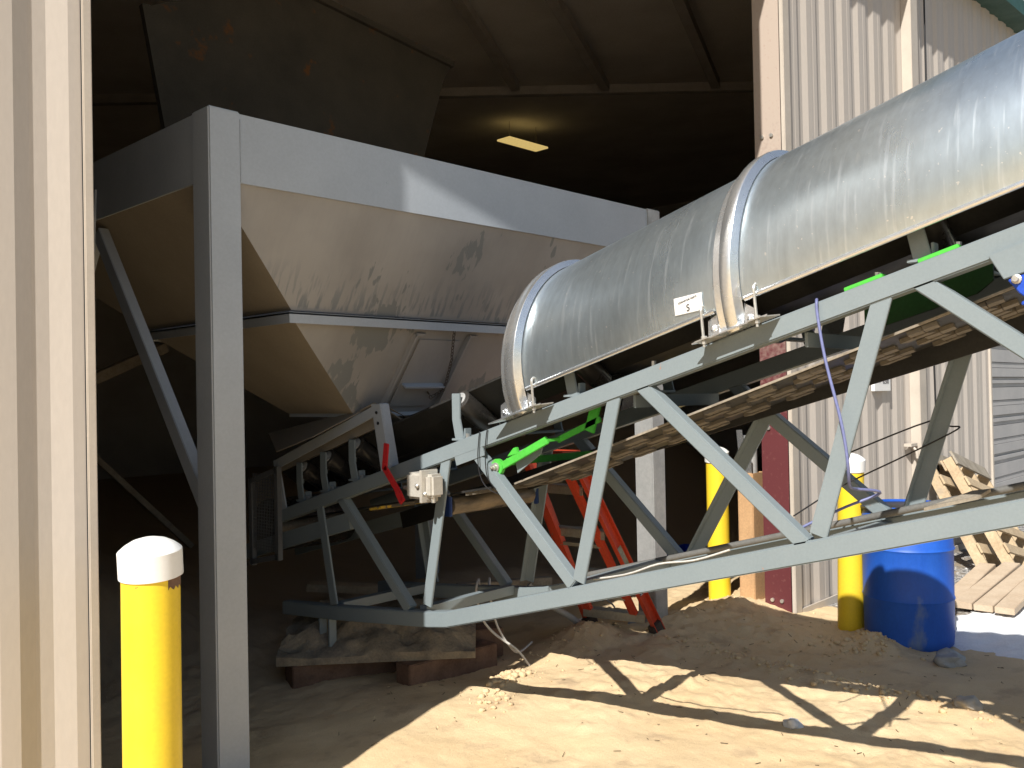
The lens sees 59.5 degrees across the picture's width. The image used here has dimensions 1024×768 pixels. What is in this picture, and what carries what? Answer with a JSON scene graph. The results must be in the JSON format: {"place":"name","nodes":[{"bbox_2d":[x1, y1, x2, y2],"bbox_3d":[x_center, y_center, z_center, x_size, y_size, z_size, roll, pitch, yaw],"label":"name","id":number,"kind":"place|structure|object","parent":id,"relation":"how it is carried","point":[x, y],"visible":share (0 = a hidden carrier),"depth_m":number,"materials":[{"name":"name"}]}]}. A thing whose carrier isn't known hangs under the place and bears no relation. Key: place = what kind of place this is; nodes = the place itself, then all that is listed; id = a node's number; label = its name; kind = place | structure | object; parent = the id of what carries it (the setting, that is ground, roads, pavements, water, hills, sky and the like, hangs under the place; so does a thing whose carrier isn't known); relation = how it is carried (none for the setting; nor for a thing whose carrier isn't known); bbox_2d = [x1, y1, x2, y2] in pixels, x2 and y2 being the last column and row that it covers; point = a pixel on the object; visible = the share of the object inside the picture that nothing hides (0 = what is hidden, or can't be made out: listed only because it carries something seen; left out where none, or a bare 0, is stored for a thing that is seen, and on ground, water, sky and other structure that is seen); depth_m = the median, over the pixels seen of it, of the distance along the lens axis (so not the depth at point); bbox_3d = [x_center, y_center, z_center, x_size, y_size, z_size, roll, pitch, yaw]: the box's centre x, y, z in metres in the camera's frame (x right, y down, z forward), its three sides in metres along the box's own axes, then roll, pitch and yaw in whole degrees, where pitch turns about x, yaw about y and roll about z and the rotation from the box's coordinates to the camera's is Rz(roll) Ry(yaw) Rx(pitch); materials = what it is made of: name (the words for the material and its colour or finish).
{"place":"outdoors","nodes":[
{"label":"outdoors","id":0,"kind":"place"},
{"bbox_2d":[98,405,1023,767],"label":"sand ground","id":1,"kind":"structure","parent":0,"point":[576,719],"depth_m":4.78,"materials":[{"name":"beige sand"}]},
{"bbox_2d":[97,455,193,547],"bbox_3d":[-3.522,0.880,8.084,1.249,1.330,0.100,-1,-1,-37],"label":"lumber plank","id":2,"kind":"object","parent":1,"relation":"on","point":[143,501],"visible":0.6,"depth_m":8.16,"materials":[{"name":"wood"}]},
{"bbox_2d":[116,536,183,767],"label":"bollard","id":3,"kind":"object","parent":1,"relation":"on","point":[150,570],"visible":1,"depth_m":2.52,"materials":[{"name":"yellow metal"}]},
{"bbox_2d":[285,661,396,688],"bbox_3d":[-0.949,1.593,5.046,0.620,0.140,0.150,-1,-1,-30],"label":"timber block","id":4,"kind":"object","parent":1,"relation":"on","point":[296,677],"depth_m":4.93,"materials":[{"name":"brown wood"}]},
{"bbox_2d":[276,595,475,666],"bbox_3d":[-0.753,1.390,5.183,1.104,0.263,0.602,-1,-1,-4],"label":"support slab","id":5,"kind":"object","parent":4,"relation":"on","point":[304,642],"depth_m":4.97,"materials":[{"name":"grey concrete"}]},
{"bbox_2d":[246,30,1023,646],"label":"belt conveyor","id":6,"kind":"object","parent":5,"relation":"on","point":[898,220],"visible":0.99,"depth_m":3.40,"materials":[{"name":"silver metal"}]},
{"bbox_2d":[477,428,498,494],"bbox_3d":[-0.099,0.359,4.065,0.144,0.316,0.044,-1,-1,22],"label":"black wire tie","id":7,"kind":"object","parent":6,"relation":"attached to","point":[485,464],"visible":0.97,"depth_m":4.07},
{"bbox_2d":[475,578,529,665],"bbox_3d":[-0.069,1.374,5.142,0.313,0.508,0.156,-1,-1,18],"label":"white cable","id":8,"kind":"object","parent":6,"relation":"hanging from","point":[498,636],"visible":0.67,"depth_m":5.13,"materials":[{"name":"white plastic"}]},
{"bbox_2d":[488,577,532,652],"bbox_3d":[-0.002,1.354,5.294,0.172,0.466,0.389,-2,-1,44],"label":"white cable","id":9,"kind":"object","parent":6,"relation":"hanging from","point":[500,632],"visible":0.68,"depth_m":5.17,"materials":[{"name":"white plastic"}]},
{"bbox_2d":[593,549,729,579],"bbox_3d":[0.523,0.745,3.633,0.047,0.234,0.803,0,-1,-45],"label":"chord cable","id":10,"kind":"object","parent":6,"relation":"on","point":[697,559],"visible":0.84,"depth_m":3.53,"materials":[{"name":"white plastic"}]},
{"bbox_2d":[803,298,881,527],"bbox_3d":[1.082,0.122,3.092,0.269,0.822,0.277,-2,-1,44],"label":"draped cable","id":11,"kind":"object","parent":6,"relation":"hanging from","point":[840,422],"visible":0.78,"depth_m":2.96,"materials":[{"name":"purple rubber"}]},
{"bbox_2d":[793,420,960,515],"bbox_3d":[1.392,0.321,3.495,0.636,0.362,0.182,-1,-1,3],"label":"black tie cable","id":12,"kind":"object","parent":6,"relation":"attached to","point":[959,427],"visible":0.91,"depth_m":3.48,"materials":[{"name":"black rubber"}]},
{"bbox_2d":[924,489,990,510],"bbox_3d":[1.617,0.419,3.251,0.215,0.089,0.077,-2,-1,37],"label":"wood scrap","id":13,"kind":"object","parent":6,"relation":"on","point":[971,496],"visible":1,"depth_m":3.23,"materials":[{"name":"beige wood"}]},
{"bbox_2d":[93,0,667,767],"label":"feed hopper","id":14,"kind":"object","parent":1,"relation":"on","point":[291,220],"visible":0.84,"depth_m":4.52,"materials":[{"name":"grey paint"}]},
{"bbox_2d":[396,640,496,685],"bbox_3d":[-0.360,1.582,5.060,0.620,0.140,0.130,-1,-1,-41],"label":"timber block","id":15,"kind":"object","parent":1,"relation":"on","point":[409,673],"depth_m":4.96,"materials":[{"name":"brown wood"}]},
{"bbox_2d":[476,622,502,656],"bbox_3d":[-0.198,1.548,5.407,0.260,0.170,0.160,-1,-1,-16],"label":"timber block","id":16,"kind":"object","parent":1,"relation":"on","point":[483,632],"depth_m":5.36,"materials":[{"name":"brown wood"}]},
{"bbox_2d":[456,576,551,585],"bbox_3d":[-0.045,1.305,5.809,0.652,0.090,0.070,-1,-1,-24],"label":"floor bar","id":17,"kind":"object","parent":1,"relation":"on","point":[542,580],"visible":0.32,"depth_m":5.83,"materials":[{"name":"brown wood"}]},
{"bbox_2d":[0,0,1023,767],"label":"warehouse","id":18,"kind":"structure","parent":1,"relation":"on","point":[664,106],"depth_m":7.55,"materials":[{"name":"beige metal"}]},
{"bbox_2d":[497,121,547,151],"bbox_3d":[0.166,-3.843,13.786,0.260,0.336,0.870,-2,-1,44],"label":"ceiling light","id":19,"kind":"object","parent":18,"relation":"hanging from","point":[520,143],"visible":1,"depth_m":13.71,"materials":[{"name":"yellow plastic"}]},
{"bbox_2d":[871,379,890,390],"bbox_3d":[2.967,-0.075,7.211,0.028,0.265,0.330,-2,-1,44],"label":"wall sign","id":20,"kind":"object","parent":18,"relation":"attached to","point":[883,386],"visible":0.2,"depth_m":7.20,"materials":[{"name":"white plastic"}]},
{"bbox_2d":[904,443,918,457],"bbox_3d":[3.400,0.567,7.604,0.092,0.126,0.140,-2,-1,44],"label":"wall tap","id":21,"kind":"object","parent":18,"relation":"attached to","point":[911,445],"depth_m":7.58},
{"bbox_2d":[923,0,938,471],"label":"wall cable","id":22,"kind":"object","parent":18,"relation":"attached to","point":[925,80],"depth_m":8.06,"materials":[{"name":"black rubber"}]},
{"bbox_2d":[991,345,1023,486],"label":"garage door","id":23,"kind":"structure","parent":18,"relation":"in","point":[1008,419],"depth_m":9.89,"materials":[{"name":"white metal"}]},
{"bbox_2d":[527,583,579,623],"bbox_3d":[0.293,1.435,5.644,0.396,0.367,0.159,-1,-1,-7],"label":"conduit elbow","id":24,"kind":"object","parent":1,"relation":"on","point":[568,615],"visible":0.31,"depth_m":5.69,"materials":[{"name":"grey metal"}]},
{"bbox_2d":[525,449,664,633],"bbox_3d":[0.464,1.020,5.450,0.491,1.280,0.967,-2,-1,44],"label":"step ladder","id":25,"kind":"object","parent":1,"relation":"on","point":[611,533],"visible":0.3,"depth_m":5.42,"materials":[{"name":"metal"}]},
{"bbox_2d":[276,587,1023,764],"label":"sand clods","id":26,"kind":"object","parent":1,"relation":"on","point":[522,670],"visible":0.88,"depth_m":4.83,"materials":[{"name":"sand"}]},
{"bbox_2d":[371,596,1023,765],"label":"sand debris","id":27,"kind":"object","parent":1,"relation":"on","point":[708,680],"visible":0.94,"depth_m":4.66,"materials":[{"name":"sand"}]},
{"bbox_2d":[705,447,730,599],"bbox_3d":[1.528,1.112,6.635,0.181,1.300,0.182,-2,-1,44],"label":"bollard","id":28,"kind":"object","parent":1,"relation":"on","point":[720,588],"visible":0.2,"depth_m":6.57,"materials":[{"name":"yellow metal"}]},
{"bbox_2d":[736,430,742,448],"bbox_3d":[1.683,0.918,6.424,0.120,1.182,0.035,-1,-1,-1],"label":"metal strip","id":29,"kind":"object","parent":1,"relation":"on","point":[739,437],"visible":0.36,"depth_m":6.43,"materials":[{"name":"grey metal"}]},
{"bbox_2d":[746,460,751,472],"bbox_3d":[1.694,1.012,6.345,0.045,0.990,0.044,-2,-1,44],"label":"metal strip","id":30,"kind":"object","parent":1,"relation":"on","point":[749,469],"visible":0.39,"depth_m":6.33,"materials":[{"name":"grey metal"}]},
{"bbox_2d":[738,471,764,599],"bbox_3d":[1.711,1.117,6.374,0.120,0.980,0.177,-2,-1,44],"label":"wooden board","id":31,"kind":"object","parent":1,"relation":"on","point":[750,517],"visible":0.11,"depth_m":6.32,"materials":[{"name":"brown wood"}]},
{"bbox_2d":[752,450,757,472],"bbox_3d":[1.708,0.727,6.413,0.100,0.560,0.100,-2,-1,44],"label":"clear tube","id":32,"kind":"object","parent":31,"relation":"in","point":[754,465],"visible":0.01,"depth_m":6.37,"materials":[{"name":"plastic"}]},
{"bbox_2d":[782,717,803,728],"bbox_3d":[1.292,1.564,4.122,0.093,0.069,0.087,-2,-1,44],"label":"ice chunk","id":33,"kind":"object","parent":1,"relation":"on","point":[792,723],"visible":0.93,"depth_m":4.10,"materials":[{"name":"white ice"}]},
{"bbox_2d":[837,453,865,630],"bbox_3d":[2.180,1.094,5.769,0.181,1.300,0.182,0,1,44],"label":"bollard","id":34,"kind":"object","parent":1,"relation":"on","point":[850,600],"visible":0.51,"depth_m":5.70,"materials":[{"name":"yellow metal"}]},
{"bbox_2d":[860,499,955,651],"bbox_3d":[2.455,1.173,5.566,0.540,0.860,0.540,-2,-1,44],"label":"plastic barrel","id":35,"kind":"object","parent":1,"relation":"on","point":[909,597],"visible":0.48,"depth_m":5.34,"materials":[{"name":"blue plastic"}]},
{"bbox_2d":[933,647,966,667],"bbox_3d":[2.471,1.558,5.065,0.168,0.123,0.186,-1,-1,21],"label":"ice chunk","id":36,"kind":"object","parent":1,"relation":"on","point":[946,657],"visible":0.93,"depth_m":5.01,"materials":[{"name":"white ice"}]},
{"bbox_2d":[932,455,1000,567],"bbox_3d":[4.071,1.192,7.980,0.128,1.190,0.980,-35,-32,30],"label":"wooden pallet","id":37,"kind":"object","parent":1,"relation":"on","point":[979,548],"visible":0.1,"depth_m":7.75,"materials":[{"name":"brown wood"}]},
{"bbox_2d":[952,695,983,710],"bbox_3d":[2.185,1.536,4.306,0.126,0.075,0.132,-1,-1,-3],"label":"ice chunk","id":38,"kind":"object","parent":1,"relation":"on","point":[972,702],"visible":0.94,"depth_m":4.27,"materials":[{"name":"white ice"}]},
{"bbox_2d":[940,451,1023,564],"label":"wooden pallet","id":39,"kind":"object","parent":1,"relation":"on","point":[1007,545],"visible":0.5,"depth_m":7.89,"materials":[{"name":"brown wood"}]},
{"bbox_2d":[952,606,1023,659],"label":"snow patch","id":40,"kind":"object","parent":1,"relation":"on","point":[998,634],"visible":0.79,"depth_m":5.56,"materials":[{"name":"white snow"}]},
{"bbox_2d":[973,565,1023,612],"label":"loose board","id":41,"kind":"object","parent":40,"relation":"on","point":[990,600],"visible":0.92,"depth_m":6.35,"materials":[{"name":"brown wood"}]},
{"bbox_2d":[995,580,1023,614],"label":"loose board","id":42,"kind":"object","parent":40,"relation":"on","point":[1011,602],"visible":1,"depth_m":6.06,"materials":[{"name":"brown wood"}]},
{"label":"lumber plank","id":43,"kind":"object","parent":1,"relation":"on","visible":0},
{"bbox_2d":[96,343,168,384],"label":"leaning beam","id":44,"kind":"structure","parent":43,"relation":"on","point":[117,368],"depth_m":6.95,"materials":[{"name":"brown wood"}]},
{"bbox_2d":[667,544,707,555],"bbox_3d":[1.548,1.541,7.869,0.374,0.185,0.454,-2,-1,44],"label":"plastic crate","id":45,"kind":"object","parent":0,"point":[684,547],"visible":0.02,"depth_m":8.11,"materials":[{"name":"plastic"}]},
{"bbox_2d":[954,554,1020,612],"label":"gravel","id":46,"kind":"structure","parent":0,"point":[965,569],"depth_m":7.57,"materials":[{"name":"grey gravel"}]},
{"bbox_2d":[955,563,995,599],"bbox_3d":[3.493,1.508,6.831,0.120,0.105,1.145,-2,-1,40],"label":"loose board","id":47,"kind":"object","parent":46,"relation":"on","point":[978,572],"visible":0.5,"depth_m":6.87,"materials":[{"name":"brown wood"}]},
{"bbox_2d":[955,562,1019,609],"bbox_3d":[3.573,1.496,6.713,0.120,0.107,1.403,-2,-1,42],"label":"loose board","id":48,"kind":"object","parent":46,"relation":"on","point":[976,592],"visible":0.73,"depth_m":6.59,"materials":[{"name":"brown wood"}]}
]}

